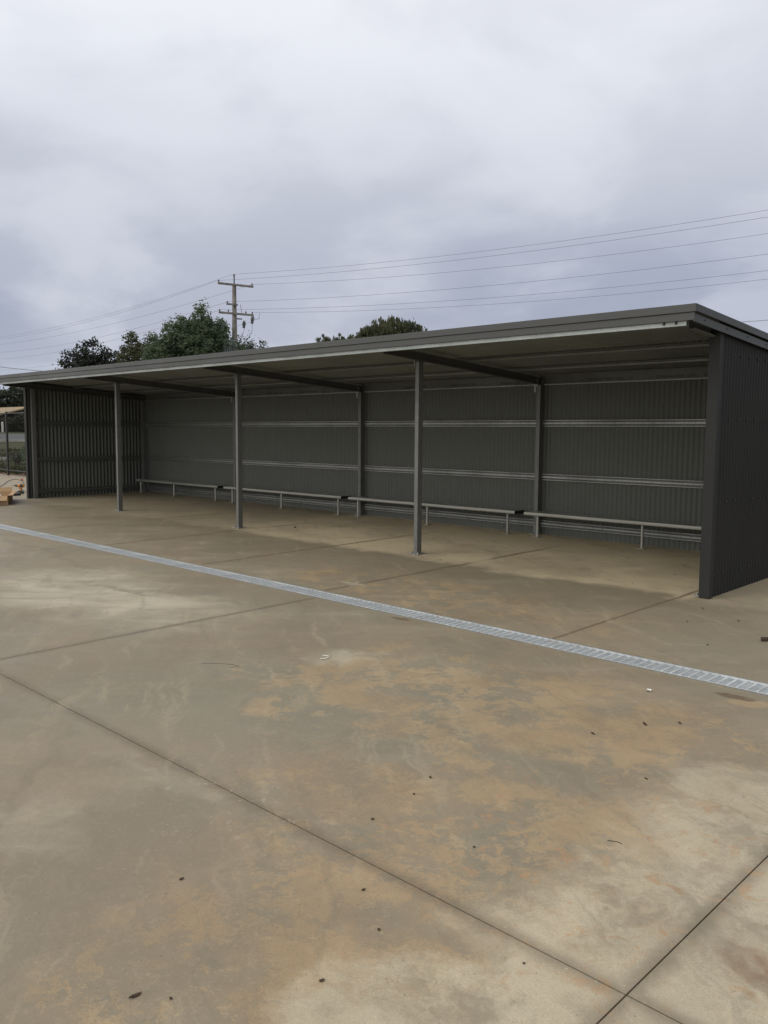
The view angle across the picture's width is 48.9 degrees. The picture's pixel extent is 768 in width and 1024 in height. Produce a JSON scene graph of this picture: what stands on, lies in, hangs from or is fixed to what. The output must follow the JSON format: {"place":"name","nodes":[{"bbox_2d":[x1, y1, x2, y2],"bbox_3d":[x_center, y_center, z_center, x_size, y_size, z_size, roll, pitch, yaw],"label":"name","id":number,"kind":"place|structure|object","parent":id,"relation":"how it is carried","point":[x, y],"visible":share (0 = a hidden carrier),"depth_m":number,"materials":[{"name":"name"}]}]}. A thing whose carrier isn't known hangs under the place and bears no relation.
{"place":"outdoors","nodes":[
{"label":"outdoors","id":0,"kind":"place"},
{"bbox_2d":[0,434,24,439],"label":"road","id":1,"kind":"structure","parent":0,"point":[2,436],"depth_m":63.04,"materials":[{"name":"grey asphalt"}]},
{"bbox_2d":[0,440,24,441],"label":"road kerb","id":2,"kind":"structure","parent":1,"relation":"on","point":[13,440],"depth_m":56.96,"materials":[{"name":"concrete"}]},
{"bbox_2d":[0,432,25,467],"bbox_3d":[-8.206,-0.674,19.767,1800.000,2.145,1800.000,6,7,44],"label":"grass field","id":3,"kind":"structure","parent":0,"point":[17,446],"depth_m":51.52,"materials":[{"name":"green plant"}]},
{"bbox_2d":[0,395,9,414],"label":"gum tree","id":4,"kind":"object","parent":3,"relation":"on","point":[4,403],"visible":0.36,"depth_m":80.39,"materials":[{"name":"green plant"}]},
{"bbox_2d":[0,417,17,431],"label":"bush","id":5,"kind":"object","parent":3,"relation":"on","point":[11,422],"visible":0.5,"depth_m":71.79,"materials":[{"name":"green plant"}]},
{"bbox_2d":[0,386,23,414],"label":"gum tree","id":6,"kind":"object","parent":3,"relation":"on","point":[11,400],"visible":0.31,"depth_m":80.93,"materials":[{"name":"green plant"}]},
{"bbox_2d":[0,407,23,431],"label":"house","id":7,"kind":"structure","parent":3,"relation":"on","point":[10,409],"depth_m":74.65,"materials":[{"name":"brown brick"}]},
{"bbox_2d":[1,387,23,414],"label":"gum tree","id":8,"kind":"object","parent":3,"relation":"on","point":[19,394],"visible":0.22,"depth_m":81.24,"materials":[{"name":"green plant"}]},
{"bbox_2d":[0,447,25,474],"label":"grass tufts","id":9,"kind":"object","parent":3,"relation":"on","point":[13,467],"visible":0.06,"depth_m":32.90,"materials":[{"name":"green plant"}]},
{"bbox_2d":[9,451,23,463],"bbox_3d":[-16.806,-2.490,38.796,0.833,0.615,0.768,0,5,-6],"label":"bush","id":10,"kind":"object","parent":3,"relation":"on","point":[17,459],"visible":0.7,"depth_m":38.69,"materials":[{"name":"green plant"}]},
{"bbox_2d":[14,411,24,431],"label":"bush","id":11,"kind":"object","parent":3,"relation":"on","point":[19,422],"visible":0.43,"depth_m":72.30,"materials":[{"name":"green plant"}]},
{"bbox_2d":[20,443,25,462],"bbox_3d":[-16.049,-2.702,38.274,0.924,1.178,0.937,6,7,44],"label":"bush","id":12,"kind":"object","parent":3,"relation":"on","point":[23,453],"visible":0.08,"depth_m":38.12,"materials":[{"name":"green plant"}]},
{"bbox_2d":[52,336,127,369],"bbox_3d":[-22.442,-9.653,65.699,4.335,7.996,5.797,6,7,44],"label":"broadleaf tree","id":13,"kind":"object","parent":3,"relation":"on","point":[83,358],"visible":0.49,"depth_m":64.81,"materials":[{"name":"green plant"}]},
{"bbox_2d":[116,330,157,362],"bbox_3d":[-15.992,-8.315,57.154,4.174,7.864,2.719,0,5,-5],"label":"broadleaf tree","id":14,"kind":"object","parent":3,"relation":"on","point":[132,353],"visible":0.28,"depth_m":56.33,"materials":[{"name":"green plant"}]},
{"bbox_2d":[138,297,249,359],"bbox_3d":[-10.737,-7.689,48.420,6.191,9.139,3.589,0,5,-4],"label":"broadleaf tree","id":15,"kind":"object","parent":3,"relation":"on","point":[202,334],"visible":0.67,"depth_m":47.39,"materials":[{"name":"green plant"}]},
{"bbox_2d":[218,274,259,351],"bbox_3d":[-8.341,-8.257,48.742,2.568,10.716,0.760,-3,6,-32],"label":"utility pole","id":16,"kind":"object","parent":3,"relation":"on","point":[234,304],"visible":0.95,"depth_m":48.28,"materials":[{"name":"brown wood"}]},
{"bbox_2d":[4,281,215,338],"bbox_3d":[-24.763,-14.860,65.936,0.011,0.792,48.000,-4,7,-40],"label":"power line","id":17,"kind":"object","parent":16,"relation":"attached to","point":[103,317],"visible":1,"depth_m":60.97,"materials":[{"name":"metal"}]},
{"bbox_2d":[0,302,225,352],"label":"power line","id":18,"kind":"object","parent":16,"relation":"attached to","point":[119,332],"visible":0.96,"depth_m":58.83,"materials":[{"name":"metal"}]},
{"bbox_2d":[3,274,232,336],"bbox_3d":[-25.083,-15.476,67.586,0.011,0.772,50.917,-4,7,-40],"label":"power line","id":19,"kind":"object","parent":16,"relation":"attached to","point":[134,306],"visible":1,"depth_m":57.08,"materials":[{"name":"metal"}]},
{"bbox_2d":[8,287,242,343],"bbox_3d":[-24.843,-14.904,68.206,0.011,0.678,52.172,-4,7,-41],"label":"power line","id":20,"kind":"object","parent":16,"relation":"attached to","point":[133,318],"visible":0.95,"depth_m":60.68,"materials":[{"name":"metal"}]},
{"bbox_2d":[219,217,765,280],"bbox_3d":[8.944,-12.265,36.648,42.692,1.361,0.011,4,6,31],"label":"power line","id":21,"kind":"object","parent":16,"relation":"attached to","point":[511,253],"visible":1,"depth_m":38.37,"materials":[{"name":"metal"}]},
{"bbox_2d":[235,254,764,301],"bbox_3d":[9.442,-11.145,37.590,42.193,1.302,0.011,3,6,29],"label":"power line","id":22,"kind":"object","parent":16,"relation":"attached to","point":[510,283],"visible":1,"depth_m":39.35,"materials":[{"name":"metal"}]},
{"bbox_2d":[239,270,767,309],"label":"power line","id":23,"kind":"object","parent":16,"relation":"attached to","point":[496,297],"visible":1,"depth_m":40.69,"materials":[{"name":"metal"}]},
{"bbox_2d":[243,210,765,273],"bbox_3d":[9.356,-12.776,37.307,42.115,1.331,0.011,4,6,31],"label":"power line","id":24,"kind":"object","parent":16,"relation":"attached to","point":[513,247],"visible":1,"depth_m":39.17,"materials":[{"name":"metal"}]},
{"bbox_2d":[254,279,764,312],"bbox_3d":[10.628,-10.808,39.654,40.688,1.353,0.011,3,6,27],"label":"power line","id":25,"kind":"object","parent":16,"relation":"attached to","point":[504,303],"visible":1,"depth_m":41.90,"materials":[{"name":"metal"}]},
{"bbox_2d":[253,233,767,284],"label":"power line","id":26,"kind":"object","parent":16,"relation":"attached to","point":[534,263],"visible":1,"depth_m":39.84,"materials":[{"name":"metal"}]},
{"bbox_2d":[231,333,267,349],"bbox_3d":[-8.598,-7.622,53.849,2.965,7.807,2.422,-2,6,-20],"label":"broadleaf tree","id":27,"kind":"object","parent":3,"relation":"on","point":[252,345],"visible":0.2,"depth_m":53.35,"materials":[{"name":"green plant"}]},
{"bbox_2d":[315,334,330,341],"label":"conifer tree","id":28,"kind":"object","parent":3,"relation":"on","point":[325,338],"visible":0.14,"depth_m":73.38,"materials":[{"name":"green plant"}]},
{"bbox_2d":[332,333,345,340],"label":"conifer tree","id":29,"kind":"object","parent":3,"relation":"on","point":[339,335],"visible":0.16,"depth_m":73.51,"materials":[{"name":"green plant"}]},
{"bbox_2d":[351,315,427,338],"bbox_3d":[0.324,-8.972,59.426,4.903,9.787,4.998,6,7,44],"label":"tree","id":30,"kind":"object","parent":3,"relation":"on","point":[390,326],"visible":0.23,"depth_m":58.11,"materials":[{"name":"green plant"}]},
{"bbox_2d":[0,468,25,476],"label":"dirt ground","id":31,"kind":"structure","parent":0,"point":[22,475],"depth_m":29.72,"materials":[{"name":"brown soil"}]},
{"bbox_2d":[0,412,25,474],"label":"black fence","id":32,"kind":"object","parent":31,"relation":"on","point":[6,423],"visible":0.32,"depth_m":28.20,"materials":[{"name":"black metal"}]},
{"bbox_2d":[0,474,767,1023],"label":"concrete pad","id":33,"kind":"object","parent":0,"point":[154,746],"visible":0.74,"depth_m":4.22,"materials":[{"name":"beige concrete"}]},
{"bbox_2d":[0,487,16,504],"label":"cardboard box","id":34,"kind":"object","parent":33,"relation":"on","point":[7,494],"visible":1,"depth_m":19.04,"materials":[{"name":"brown cardboard"}]},
{"bbox_2d":[12,484,24,493],"bbox_3d":[-9.096,-0.578,20.999,0.300,0.248,0.090,0,5,-1],"label":"cordless drill","id":35,"kind":"object","parent":33,"relation":"on","point":[20,486],"visible":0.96,"depth_m":20.97,"materials":[{"name":"orange plastic"}]},
{"bbox_2d":[128,991,141,998],"bbox_3d":[-0.769,1.493,2.608,0.044,0.005,0.012,-4,7,-39],"label":"dead leaf","id":36,"kind":"object","parent":33,"relation":"on","point":[135,995],"visible":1,"depth_m":2.61,"materials":[{"name":"brown plant"}]},
{"bbox_2d":[136,479,227,500],"bbox_3d":[-4.917,-0.543,20.264,3.562,0.355,0.275,6,7,44],"label":"bench","id":37,"kind":"object","parent":33,"relation":"on","point":[215,486],"visible":0.98,"depth_m":20.08,"materials":[{"name":"metal"}]},
{"bbox_2d":[223,486,350,514],"bbox_3d":[-2.105,-0.260,17.548,3.842,0.369,0.275,6,7,44],"label":"bench","id":38,"kind":"object","parent":33,"relation":"on","point":[324,495],"visible":0.98,"depth_m":17.30,"materials":[{"name":"metal"}]},
{"bbox_2d":[0,303,767,598],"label":"open shelter","id":39,"kind":"object","parent":33,"relation":"on","point":[657,414],"visible":1,"depth_m":13.56,"materials":[{"name":"metal"}]},
{"bbox_2d":[0,524,767,695],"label":"trench drain","id":40,"kind":"object","parent":33,"relation":"in","point":[743,684],"visible":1,"depth_m":7.40,"materials":[{"name":"metal"}]},
{"bbox_2d":[348,496,524,533],"bbox_3d":[0.783,0.030,14.759,3.832,0.382,0.275,6,7,44],"label":"bench","id":41,"kind":"object","parent":33,"relation":"on","point":[454,506],"visible":0.98,"depth_m":14.43,"materials":[{"name":"metal"}]},
{"bbox_2d":[524,511,700,548],"bbox_3d":[3.646,0.318,11.995,3.812,0.396,0.275,6,7,44],"label":"bench","id":42,"kind":"object","parent":33,"relation":"on","point":[642,523],"visible":0.81,"depth_m":12.12,"materials":[{"name":"metal"}]},
{"bbox_2d":[0,0,767,399],"label":"sky","id":43,"kind":"structure","parent":0,"point":[151,150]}
]}

